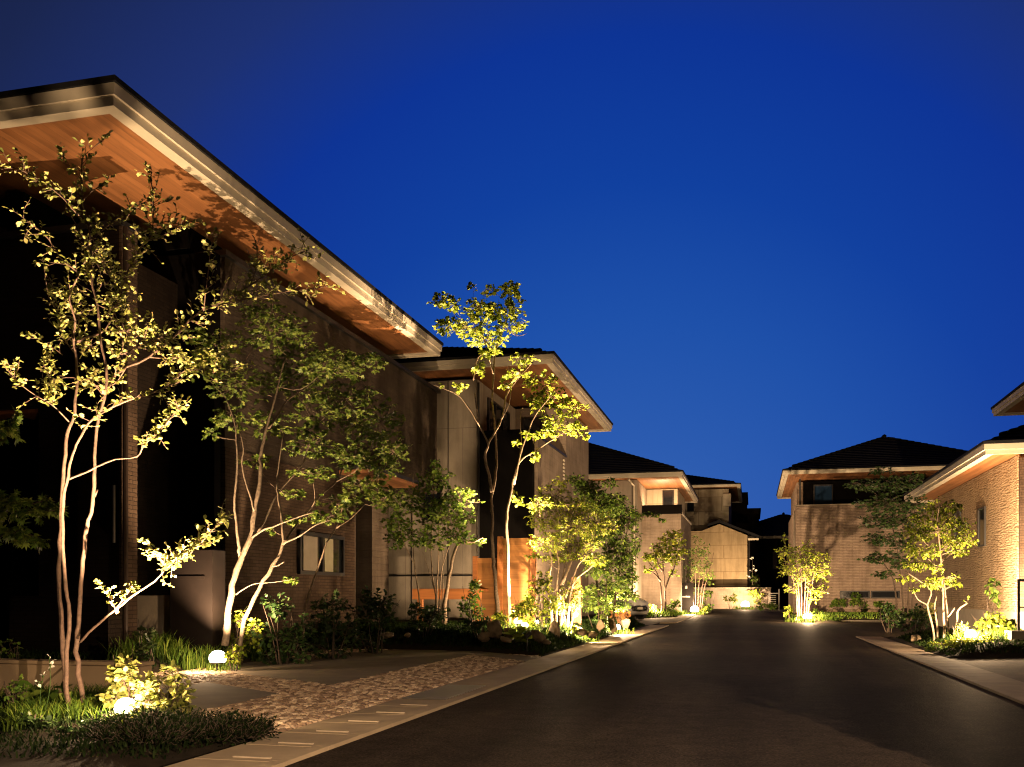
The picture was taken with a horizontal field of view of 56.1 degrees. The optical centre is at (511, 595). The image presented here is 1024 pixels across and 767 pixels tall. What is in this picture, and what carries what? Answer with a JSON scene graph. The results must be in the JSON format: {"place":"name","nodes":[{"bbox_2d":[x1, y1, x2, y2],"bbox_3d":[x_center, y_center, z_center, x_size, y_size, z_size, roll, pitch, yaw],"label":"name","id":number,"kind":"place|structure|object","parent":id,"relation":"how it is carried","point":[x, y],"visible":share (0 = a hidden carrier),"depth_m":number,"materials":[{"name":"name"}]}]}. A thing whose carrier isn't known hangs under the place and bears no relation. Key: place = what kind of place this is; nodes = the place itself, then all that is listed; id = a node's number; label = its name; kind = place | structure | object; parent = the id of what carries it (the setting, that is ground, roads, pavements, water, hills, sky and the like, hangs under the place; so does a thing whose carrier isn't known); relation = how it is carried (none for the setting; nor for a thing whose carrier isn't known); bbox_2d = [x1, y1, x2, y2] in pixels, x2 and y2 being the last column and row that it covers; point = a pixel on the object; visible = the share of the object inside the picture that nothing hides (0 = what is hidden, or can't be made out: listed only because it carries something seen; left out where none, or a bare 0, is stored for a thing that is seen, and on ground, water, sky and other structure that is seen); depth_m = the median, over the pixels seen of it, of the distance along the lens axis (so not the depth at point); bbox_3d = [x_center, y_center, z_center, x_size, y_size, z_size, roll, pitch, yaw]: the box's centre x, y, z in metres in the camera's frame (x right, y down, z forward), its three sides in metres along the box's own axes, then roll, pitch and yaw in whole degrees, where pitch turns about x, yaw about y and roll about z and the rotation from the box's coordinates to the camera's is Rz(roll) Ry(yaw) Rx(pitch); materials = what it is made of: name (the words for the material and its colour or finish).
{"place":"outdoors","nodes":[
{"label":"outdoors","id":0,"kind":"place"},
{"bbox_2d":[0,681,162,731],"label":"grass","id":1,"kind":"structure","parent":0,"point":[54,708],"depth_m":7.74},
{"bbox_2d":[152,649,540,739],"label":"forecourt paving","id":2,"kind":"structure","parent":0,"point":[293,704],"depth_m":10.71,"materials":[{"name":"stone"}]},
{"bbox_2d":[9,596,121,655],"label":"planter wall","id":3,"kind":"structure","parent":2,"relation":"on","point":[34,622],"depth_m":13.10,"materials":[{"name":"brick"}]},
{"bbox_2d":[170,549,224,655],"bbox_3d":[-4.616,0.190,14.108,0.690,1.720,0.365,0,0,14],"label":"gate post","id":4,"kind":"object","parent":2,"relation":"on","point":[197,602],"visible":0.64,"depth_m":13.94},
{"bbox_2d":[231,649,481,684],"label":"paving slab","id":5,"kind":"structure","parent":0,"point":[355,666],"depth_m":14.04,"materials":[{"name":"concrete"}]},
{"bbox_2d":[249,592,319,664],"bbox_3d":[-3.416,0.588,14.271,0.814,1.279,0.932,0,0,41],"label":"shrub","id":6,"kind":"object","parent":5,"relation":"on","point":[293,641],"visible":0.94,"depth_m":14.25,"materials":[{"name":"green plant"}]},
{"bbox_2d":[0,0,1023,520],"label":"sky","id":7,"kind":"structure","parent":0,"point":[764,238],"materials":[{"name":"blue"}]},
{"bbox_2d":[160,607,947,766],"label":"ground","id":8,"kind":"structure","parent":0,"point":[781,610],"depth_m":20.95,"materials":[{"name":"concrete"}]},
{"bbox_2d":[0,658,154,700],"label":"garden wall","id":9,"kind":"structure","parent":8,"relation":"on","point":[93,672],"depth_m":9.85,"materials":[{"name":"paint"}]},
{"bbox_2d":[0,698,252,766],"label":"planting bed","id":10,"kind":"object","parent":8,"relation":"on","point":[80,760],"visible":0.09,"depth_m":6.01,"materials":[{"name":"soil"}]},
{"bbox_2d":[2,674,30,707],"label":"shrub","id":11,"kind":"object","parent":10,"relation":"on","point":[15,690],"visible":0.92,"depth_m":7.95,"materials":[{"name":"green plant"}]},
{"bbox_2d":[0,711,57,728],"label":"shrub","id":12,"kind":"object","parent":10,"relation":"on","point":[44,721],"visible":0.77,"depth_m":6.98,"materials":[{"name":"green plant"}]},
{"bbox_2d":[0,405,68,554],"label":"maple tree","id":13,"kind":"object","parent":10,"relation":"on","point":[17,535],"visible":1,"depth_m":8.73,"materials":[{"name":"green plant"}]},
{"bbox_2d":[6,680,76,710],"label":"broad leaf plant","id":14,"kind":"object","parent":10,"relation":"on","point":[32,691],"visible":0.41,"depth_m":8.07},
{"bbox_2d":[57,719,98,734],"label":"shrub","id":15,"kind":"object","parent":10,"relation":"on","point":[82,728],"visible":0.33,"depth_m":6.88,"materials":[{"name":"green plant"}]},
{"bbox_2d":[0,692,223,758],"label":"ground cover","id":16,"kind":"object","parent":10,"relation":"on","point":[20,742],"visible":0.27,"depth_m":6.30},
{"bbox_2d":[94,653,141,707],"bbox_3d":[-3.126,0.741,7.708,0.348,0.567,0.375,0,0,14],"label":"shrub","id":17,"kind":"object","parent":10,"relation":"on","point":[122,674],"visible":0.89,"depth_m":7.64,"materials":[{"name":"yellow plant"}]},
{"bbox_2d":[114,698,137,713],"bbox_3d":[-2.913,0.895,7.250,0.170,0.247,0.167,0,0,14],"label":"garden lamp","id":18,"kind":"object","parent":10,"relation":"on","point":[122,703],"visible":0.4,"depth_m":7.19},
{"bbox_2d":[84,703,198,736],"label":"creeping juniper","id":19,"kind":"object","parent":10,"relation":"on","point":[149,711],"visible":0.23,"depth_m":6.97,"materials":[{"name":"green plant"}]},
{"bbox_2d":[82,710,211,745],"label":"creeping juniper","id":20,"kind":"object","parent":10,"relation":"on","point":[130,730],"visible":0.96,"depth_m":6.44,"materials":[{"name":"green plant"}]},
{"bbox_2d":[129,659,197,713],"bbox_3d":[-2.705,0.779,7.480,0.494,0.557,0.392,0,0,-10],"label":"shrub","id":21,"kind":"object","parent":10,"relation":"on","point":[149,691],"visible":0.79,"depth_m":7.47,"materials":[{"name":"yellow plant"}]},
{"bbox_2d":[0,130,345,708],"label":"garden tree","id":22,"kind":"object","parent":10,"relation":"on","point":[106,389],"visible":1,"depth_m":7.87,"materials":[{"name":"green plant"}]},
{"bbox_2d":[160,707,282,745],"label":"creeping juniper","id":23,"kind":"object","parent":10,"relation":"on","point":[226,727],"visible":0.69,"depth_m":6.78,"materials":[{"name":"green plant"}]},
{"bbox_2d":[137,595,169,641],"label":"garden wall","id":24,"kind":"structure","parent":8,"relation":"on","point":[153,611],"depth_m":14.66,"materials":[{"name":"concrete"}]},
{"bbox_2d":[0,641,313,672],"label":"planting bed","id":25,"kind":"object","parent":8,"relation":"on","point":[157,669],"visible":0.01,"depth_m":13.17,"materials":[{"name":"soil"}]},
{"bbox_2d":[130,619,159,665],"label":"shrub","id":26,"kind":"object","parent":25,"relation":"on","point":[141,654],"visible":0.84,"depth_m":12.36,"materials":[{"name":"green plant"}]},
{"bbox_2d":[0,628,313,668],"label":"ground cover","id":27,"kind":"object","parent":25,"relation":"on","point":[32,653],"visible":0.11,"depth_m":12.85,"materials":[{"name":"green plant"}]},
{"bbox_2d":[100,626,266,669],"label":"grass","id":28,"kind":"structure","parent":25,"relation":"on","point":[164,641],"depth_m":13.41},
{"bbox_2d":[222,606,265,664],"bbox_3d":[-3.937,0.623,14.237,0.655,0.923,0.580,0,0,14],"label":"shrub","id":29,"kind":"object","parent":25,"relation":"on","point":[252,625],"visible":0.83,"depth_m":14.21,"materials":[{"name":"green plant"}]},
{"bbox_2d":[178,298,405,645],"bbox_3d":[-3.340,-1.807,14.471,3.262,5.104,2.612,0,0,-17],"label":"maple tree","id":30,"kind":"object","parent":25,"relation":"on","point":[346,367],"visible":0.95,"depth_m":14.17,"materials":[{"name":"green plant"}]},
{"bbox_2d":[209,650,225,670],"bbox_3d":[-4.043,0.926,13.200,0.240,0.347,0.236,0,0,14],"label":"garden lamp","id":31,"kind":"object","parent":8,"relation":"on","point":[216,657],"visible":0.92,"depth_m":13.11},
{"bbox_2d":[0,74,443,648],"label":"house","id":32,"kind":"structure","parent":8,"relation":"on","point":[174,490],"depth_m":15.47,"materials":[{"name":"tile"}]},
{"bbox_2d":[297,530,344,575],"bbox_3d":[-3.887,-0.838,19.698,0.068,0.847,2.099,0,0,14],"label":"window","id":33,"kind":"structure","parent":32,"relation":"in","point":[310,546],"depth_m":19.61,"materials":[{"name":"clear glass"}]},
{"bbox_2d":[165,625,668,766],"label":"gutter strip","id":34,"kind":"object","parent":8,"relation":"on","point":[282,754],"visible":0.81,"depth_m":7.81,"materials":[{"name":"concrete"}]},
{"bbox_2d":[403,684,485,699],"bbox_3d":[-0.691,1.021,10.202,0.450,0.010,1.460,0,0,14],"label":"slab","id":35,"kind":"object","parent":34,"relation":"on","point":[446,692],"visible":1,"depth_m":10.06,"materials":[{"name":"concrete"}]},
{"bbox_2d":[307,617,647,656],"bbox_3d":[-2.576,0.907,25.692,10.540,0.405,18.200,0,0,14],"label":"planting bed","id":36,"kind":"object","parent":8,"relation":"on","point":[417,646],"visible":0.04,"depth_m":18.12,"materials":[{"name":"plant"}]},
{"bbox_2d":[303,404,412,636],"bbox_3d":[-2.628,-1.270,16.183,1.890,3.949,0.957,0,0,-20],"label":"maple tree","id":37,"kind":"object","parent":36,"relation":"on","point":[389,500],"visible":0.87,"depth_m":16.24,"materials":[{"name":"green plant"}]},
{"bbox_2d":[343,585,399,653],"bbox_3d":[-2.449,0.487,16.965,1.019,1.348,0.939,0,0,14],"label":"shrub","id":38,"kind":"object","parent":36,"relation":"on","point":[377,612],"visible":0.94,"depth_m":16.92,"materials":[{"name":"green plant"}]},
{"bbox_2d":[290,620,490,645],"bbox_3d":[-2.821,0.772,20.304,4.717,0.452,5.048,0,0,0],"label":"ground cover","id":39,"kind":"object","parent":36,"relation":"on","point":[399,627],"visible":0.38,"depth_m":18.65,"materials":[{"name":"green plant"}]},
{"bbox_2d":[405,602,450,637],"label":"shrub","id":40,"kind":"object","parent":36,"relation":"on","point":[432,618],"visible":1,"depth_m":18.46,"materials":[{"name":"green plant"}]},
{"bbox_2d":[380,459,486,625],"bbox_3d":[-1.701,-1.115,20.684,2.344,3.707,1.460,0,0,-10],"label":"garden tree","id":41,"kind":"object","parent":36,"relation":"on","point":[399,539],"visible":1,"depth_m":20.57,"materials":[{"name":"green plant"}]},
{"bbox_2d":[412,589,488,620],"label":"wooden deck","id":42,"kind":"structure","parent":36,"relation":"on","point":[452,594],"depth_m":22.70,"materials":[{"name":"brown wood"}]},
{"bbox_2d":[456,579,485,624],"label":"shrub","id":43,"kind":"object","parent":36,"relation":"on","point":[467,606],"visible":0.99,"depth_m":18.97,"materials":[{"name":"green plant"}]},
{"bbox_2d":[462,614,495,641],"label":"shrub","id":44,"kind":"object","parent":36,"relation":"on","point":[475,625],"visible":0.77,"depth_m":17.96,"materials":[{"name":"green plant"}]},
{"bbox_2d":[426,280,540,619],"bbox_3d":[-0.567,-2.735,19.441,2.320,7.114,1.283,0,0,-4],"label":"garden tree","id":45,"kind":"object","parent":36,"relation":"on","point":[489,309],"visible":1,"depth_m":19.31,"materials":[{"name":"green plant"}]},
{"bbox_2d":[487,620,502,638],"bbox_3d":[-0.320,0.625,17.596,0.284,0.344,0.243,0,0,-7],"label":"rock","id":46,"kind":"object","parent":36,"relation":"on","point":[494,629],"visible":0.89,"depth_m":17.50,"materials":[{"name":"stone"}]},
{"bbox_2d":[473,536,535,623],"bbox_3d":[-0.212,-0.275,22.866,1.671,2.250,0.382,0,0,30],"label":"wooden fence","id":47,"kind":"object","parent":36,"relation":"on","point":[522,569],"visible":0.49,"depth_m":22.70,"materials":[{"name":"brown wood"}]},
{"bbox_2d":[502,626,532,645],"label":"broad leaf plant","id":48,"kind":"object","parent":36,"relation":"on","point":[517,636],"visible":0.91,"depth_m":17.18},
{"bbox_2d":[509,595,537,625],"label":"shrub","id":49,"kind":"object","parent":36,"relation":"on","point":[522,609],"visible":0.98,"depth_m":19.47,"materials":[{"name":"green plant"}]},
{"bbox_2d":[417,614,644,654],"bbox_3d":[1.237,0.827,24.872,2.842,0.420,16.436,0,0,14],"label":"ground cover","id":50,"kind":"object","parent":36,"relation":"on","point":[569,641],"visible":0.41,"depth_m":18.83,"materials":[{"name":"green plant"}]},
{"bbox_2d":[524,569,560,627],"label":"shrub","id":51,"kind":"object","parent":36,"relation":"on","point":[545,601],"visible":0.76,"depth_m":19.89,"materials":[{"name":"green plant"}]},
{"bbox_2d":[505,368,590,623],"bbox_3d":[0.837,-2.078,20.862,1.820,5.602,1.180,0,0,14],"label":"garden tree","id":52,"kind":"object","parent":36,"relation":"on","point":[539,406],"visible":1,"depth_m":20.76,"materials":[{"name":"green plant"}]},
{"bbox_2d":[552,576,584,626],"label":"shrub","id":53,"kind":"object","parent":36,"relation":"on","point":[562,608],"visible":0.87,"depth_m":21.37,"materials":[{"name":"green plant"}]},
{"bbox_2d":[523,476,620,626],"bbox_3d":[1.306,-0.860,21.671,2.109,3.684,1.768,0,0,-8],"label":"garden tree","id":54,"kind":"object","parent":36,"relation":"on","point":[548,499],"visible":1,"depth_m":21.53,"materials":[{"name":"green plant"}]},
{"bbox_2d":[572,577,580,624],"bbox_3d":[1.581,0.200,23.556,0.220,1.300,0.120,0,0,14],"label":"wooden post","id":55,"kind":"object","parent":36,"relation":"on","point":[578,618],"visible":0.33,"depth_m":23.48,"materials":[{"name":"brown wood"}]},
{"bbox_2d":[581,582,614,632],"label":"shrub","id":56,"kind":"object","parent":36,"relation":"on","point":[604,615],"visible":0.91,"depth_m":23.93,"materials":[{"name":"green plant"}]},
{"bbox_2d":[565,472,666,623],"bbox_3d":[2.665,-1.244,24.997,2.594,4.000,2.181,0,0,14],"label":"garden tree","id":57,"kind":"object","parent":36,"relation":"on","point":[620,560],"visible":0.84,"depth_m":24.93,"materials":[{"name":"green plant"}]},
{"bbox_2d":[502,618,1016,642],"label":"grass","id":58,"kind":"structure","parent":36,"relation":"on","point":[620,631],"depth_m":18.91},
{"bbox_2d":[389,346,612,619],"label":"house","id":59,"kind":"structure","parent":8,"relation":"on","point":[461,444],"depth_m":28.50,"materials":[{"name":"tile"}]},
{"bbox_2d":[487,397,509,430],"bbox_3d":[-0.411,-5.150,30.614,0.068,1.800,2.600,0,0,14],"label":"window","id":60,"kind":"structure","parent":59,"relation":"in","point":[505,424],"depth_m":30.21,"materials":[{"name":"black glass"}]},
{"bbox_2d":[522,417,542,436],"bbox_3d":[0.697,-5.500,32.681,0.700,1.100,0.048,0,0,14],"label":"window","id":61,"kind":"structure","parent":59,"relation":"in","point":[537,425],"depth_m":32.67,"materials":[{"name":"black glass"}]},
{"bbox_2d":[588,614,684,617],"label":"planting bed","id":62,"kind":"object","parent":8,"relation":"on","point":[633,616],"visible":0.02,"depth_m":44.64,"materials":[{"name":"plant"}]},
{"bbox_2d":[646,604,702,617],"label":"ground cover","id":63,"kind":"object","parent":62,"relation":"on","point":[658,613],"visible":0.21,"depth_m":45.78,"materials":[{"name":"green plant"}]},
{"bbox_2d":[588,442,698,610],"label":"house","id":64,"kind":"structure","parent":8,"relation":"on","point":[667,491],"depth_m":49.50,"materials":[{"name":"tile"}]},
{"bbox_2d":[662,490,673,504],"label":"window","id":65,"kind":"structure","parent":64,"relation":"in","point":[667,496],"depth_m":51.78,"materials":[{"name":"grey glass"}]},
{"bbox_2d":[641,529,688,610],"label":"garden tree","id":66,"kind":"object","parent":8,"relation":"on","point":[675,558],"visible":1,"depth_m":45.96,"materials":[{"name":"green plant"}]},
{"bbox_2d":[682,583,693,614],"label":"mailbox pillar","id":67,"kind":"structure","parent":8,"relation":"on","point":[687,596],"depth_m":49.98,"materials":[{"name":"metal"}]},
{"bbox_2d":[683,534,714,610],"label":"garden tree","id":68,"kind":"object","parent":8,"relation":"on","point":[701,554],"visible":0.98,"depth_m":50.85,"materials":[{"name":"green plant"}]},
{"bbox_2d":[694,587,770,608],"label":"retaining wall","id":69,"kind":"structure","parent":8,"relation":"on","point":[719,602],"depth_m":64.34,"materials":[{"name":"paint"}]},
{"bbox_2d":[649,605,827,622],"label":"grass","id":70,"kind":"structure","parent":8,"relation":"on","point":[799,619],"depth_m":37.88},
{"bbox_2d":[732,492,760,527],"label":"house","id":71,"kind":"structure","parent":8,"relation":"on","point":[743,516],"depth_m":79.86,"materials":[{"name":"brick"}]},
{"bbox_2d":[733,512,790,606],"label":"house","id":72,"kind":"structure","parent":8,"relation":"on","point":[763,553],"depth_m":78.29,"materials":[{"name":"tile"}]},
{"bbox_2d":[788,617,842,622],"bbox_3d":[12.830,0.985,40.806,2.100,0.251,8.600,0,0,14],"label":"planting bed","id":73,"kind":"object","parent":8,"relation":"on","point":[828,621],"visible":0.27,"depth_m":37.03,"materials":[{"name":"soil"}]},
{"bbox_2d":[773,532,833,616],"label":"garden tree","id":74,"kind":"object","parent":73,"relation":"on","point":[787,571],"visible":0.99,"depth_m":38.91,"materials":[{"name":"green plant"}]},
{"bbox_2d":[776,434,967,613],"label":"house","id":75,"kind":"structure","parent":8,"relation":"on","point":[825,513],"depth_m":46.55,"materials":[{"name":"brick"}]},
{"bbox_2d":[813,484,832,503],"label":"window","id":76,"kind":"structure","parent":75,"relation":"in","point":[822,493],"depth_m":48.51,"materials":[{"name":"blue"}]},
{"bbox_2d":[871,591,899,597],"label":"window","id":77,"kind":"structure","parent":75,"relation":"in","point":[874,594],"depth_m":46.02,"materials":[{"name":"black glass"}]},
{"bbox_2d":[817,611,934,619],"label":"planting bed","id":78,"kind":"object","parent":8,"relation":"on","point":[855,618],"visible":0.08,"depth_m":40.80,"materials":[{"name":"plant"}]},
{"bbox_2d":[848,592,868,610],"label":"shrub","id":79,"kind":"object","parent":78,"relation":"on","point":[856,599],"visible":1,"depth_m":46.01,"materials":[{"name":"green plant"}]},
{"bbox_2d":[825,611,936,618],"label":"turf strip","id":80,"kind":"object","parent":78,"relation":"on","point":[861,613],"visible":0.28,"depth_m":41.22,"materials":[{"name":"green plant"}]},
{"bbox_2d":[856,636,1023,704],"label":"gutter strip","id":81,"kind":"object","parent":8,"relation":"on","point":[1007,687],"visible":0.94,"depth_m":13.16,"materials":[{"name":"concrete"}]},
{"bbox_2d":[889,630,1023,658],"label":"planting bed","id":82,"kind":"object","parent":8,"relation":"on","point":[989,654],"visible":0.21,"depth_m":16.27,"materials":[{"name":"plant"}]},
{"bbox_2d":[879,601,907,632],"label":"shrub","id":83,"kind":"object","parent":82,"relation":"on","point":[885,609],"visible":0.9,"depth_m":26.96,"materials":[{"name":"green plant"}]},
{"bbox_2d":[894,603,934,633],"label":"shrub","id":84,"kind":"object","parent":82,"relation":"on","point":[921,614],"visible":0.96,"depth_m":21.89,"materials":[{"name":"green plant"}]},
{"bbox_2d":[894,496,978,640],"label":"garden tree","id":85,"kind":"object","parent":82,"relation":"on","point":[935,582],"visible":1,"depth_m":19.15,"materials":[{"name":"green plant"}]},
{"bbox_2d":[896,628,1023,654],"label":"ground cover","id":86,"kind":"object","parent":82,"relation":"on","point":[924,634],"visible":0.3,"depth_m":17.15,"materials":[{"name":"green plant"}]},
{"bbox_2d":[928,637,993,647],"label":"shrub","id":87,"kind":"object","parent":82,"relation":"on","point":[957,642],"visible":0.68,"depth_m":17.04,"materials":[{"name":"green plant"}]},
{"bbox_2d":[984,578,1001,629],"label":"shrub","id":88,"kind":"object","parent":82,"relation":"on","point":[995,592],"visible":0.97,"depth_m":19.27,"materials":[{"name":"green plant"}]},
{"bbox_2d":[971,611,1014,635],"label":"shrub","id":89,"kind":"object","parent":82,"relation":"on","point":[994,620],"visible":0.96,"depth_m":18.89,"materials":[{"name":"yellow plant"}]},
{"bbox_2d":[1004,630,1023,641],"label":"concrete block","id":90,"kind":"structure","parent":82,"relation":"on","point":[1015,635],"depth_m":16.99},
{"bbox_2d":[1017,579,1023,630],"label":"handrail","id":91,"kind":"object","parent":90,"relation":"on","point":[1018,604],"visible":1,"depth_m":17.15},
{"bbox_2d":[636,619,658,624],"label":"driveway","id":92,"kind":"structure","parent":0,"point":[645,622],"depth_m":36.83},
{"bbox_2d":[588,585,649,618],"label":"parked car","id":93,"kind":"object","parent":92,"relation":"on","point":[640,609],"visible":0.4,"depth_m":41.20,"materials":[{"name":"paint"}]},
{"bbox_2d":[284,609,1023,766],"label":"road","id":94,"kind":"structure","parent":0,"point":[741,688],"depth_m":8.53,"materials":[{"name":"asphalt"}]},
{"bbox_2d":[822,622,952,636],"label":"side street","id":95,"kind":"structure","parent":0,"point":[868,629],"depth_m":30.32,"materials":[{"name":"asphalt"}]},
{"bbox_2d":[842,466,931,623],"bbox_3d":[11.836,-1.612,29.981,2.573,5.033,1.858,0,0,-29],"label":"maple tree","id":96,"kind":"object","parent":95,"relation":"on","point":[874,484],"visible":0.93,"depth_m":29.90,"materials":[{"name":"green plant"}]},
{"bbox_2d":[903,382,1023,629],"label":"house","id":97,"kind":"structure","parent":0,"point":[983,482],"depth_m":25.69,"materials":[{"name":"brick"}]},
{"bbox_2d":[977,506,985,546],"bbox_3d":[12.817,-1.865,26.224,0.048,1.070,0.800,0,0,14],"label":"window","id":98,"kind":"structure","parent":97,"relation":"in","point":[981,512],"depth_m":26.27,"materials":[{"name":"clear glass"}]},
{"bbox_2d":[952,658,1023,681],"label":"verge path","id":99,"kind":"structure","parent":0,"point":[1012,668],"depth_m":14.36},
{"label":"forecourt base","id":100,"kind":"structure","parent":0,"visible":0},
{"bbox_2d":[0,638,23,658],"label":"shrub","id":101,"kind":"object","parent":100,"relation":"on","point":[10,655],"visible":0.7,"depth_m":10.50,"materials":[{"name":"green plant"}]},
{"bbox_2d":[84,662,238,720],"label":"grass","id":102,"kind":"structure","parent":100,"relation":"on","point":[219,667],"depth_m":13.10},
{"bbox_2d":[162,682,278,713],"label":"paving slab","id":103,"kind":"structure","parent":100,"relation":"on","point":[210,695],"depth_m":9.93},
{"bbox_2d":[223,644,242,670],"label":"shrub","id":104,"kind":"object","parent":100,"relation":"on","point":[236,656],"visible":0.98,"depth_m":13.01,"materials":[{"name":"green plant"}]},
{"bbox_2d":[301,589,362,658],"bbox_3d":[-2.904,0.544,15.526,1.080,1.324,0.837,0,0,-27],"label":"shrub","id":105,"kind":"object","parent":100,"relation":"on","point":[323,624],"visible":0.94,"depth_m":15.46,"materials":[{"name":"green plant"}]},
{"bbox_2d":[475,652,538,661],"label":"paving slab","id":106,"kind":"structure","parent":100,"relation":"on","point":[512,656],"depth_m":16.11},
{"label":"raised ground","id":107,"kind":"structure","parent":0,"visible":0},
{"bbox_2d":[685,475,758,587],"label":"house","id":108,"kind":"structure","parent":107,"relation":"on","point":[708,515],"depth_m":66.28,"materials":[{"name":"paint"}]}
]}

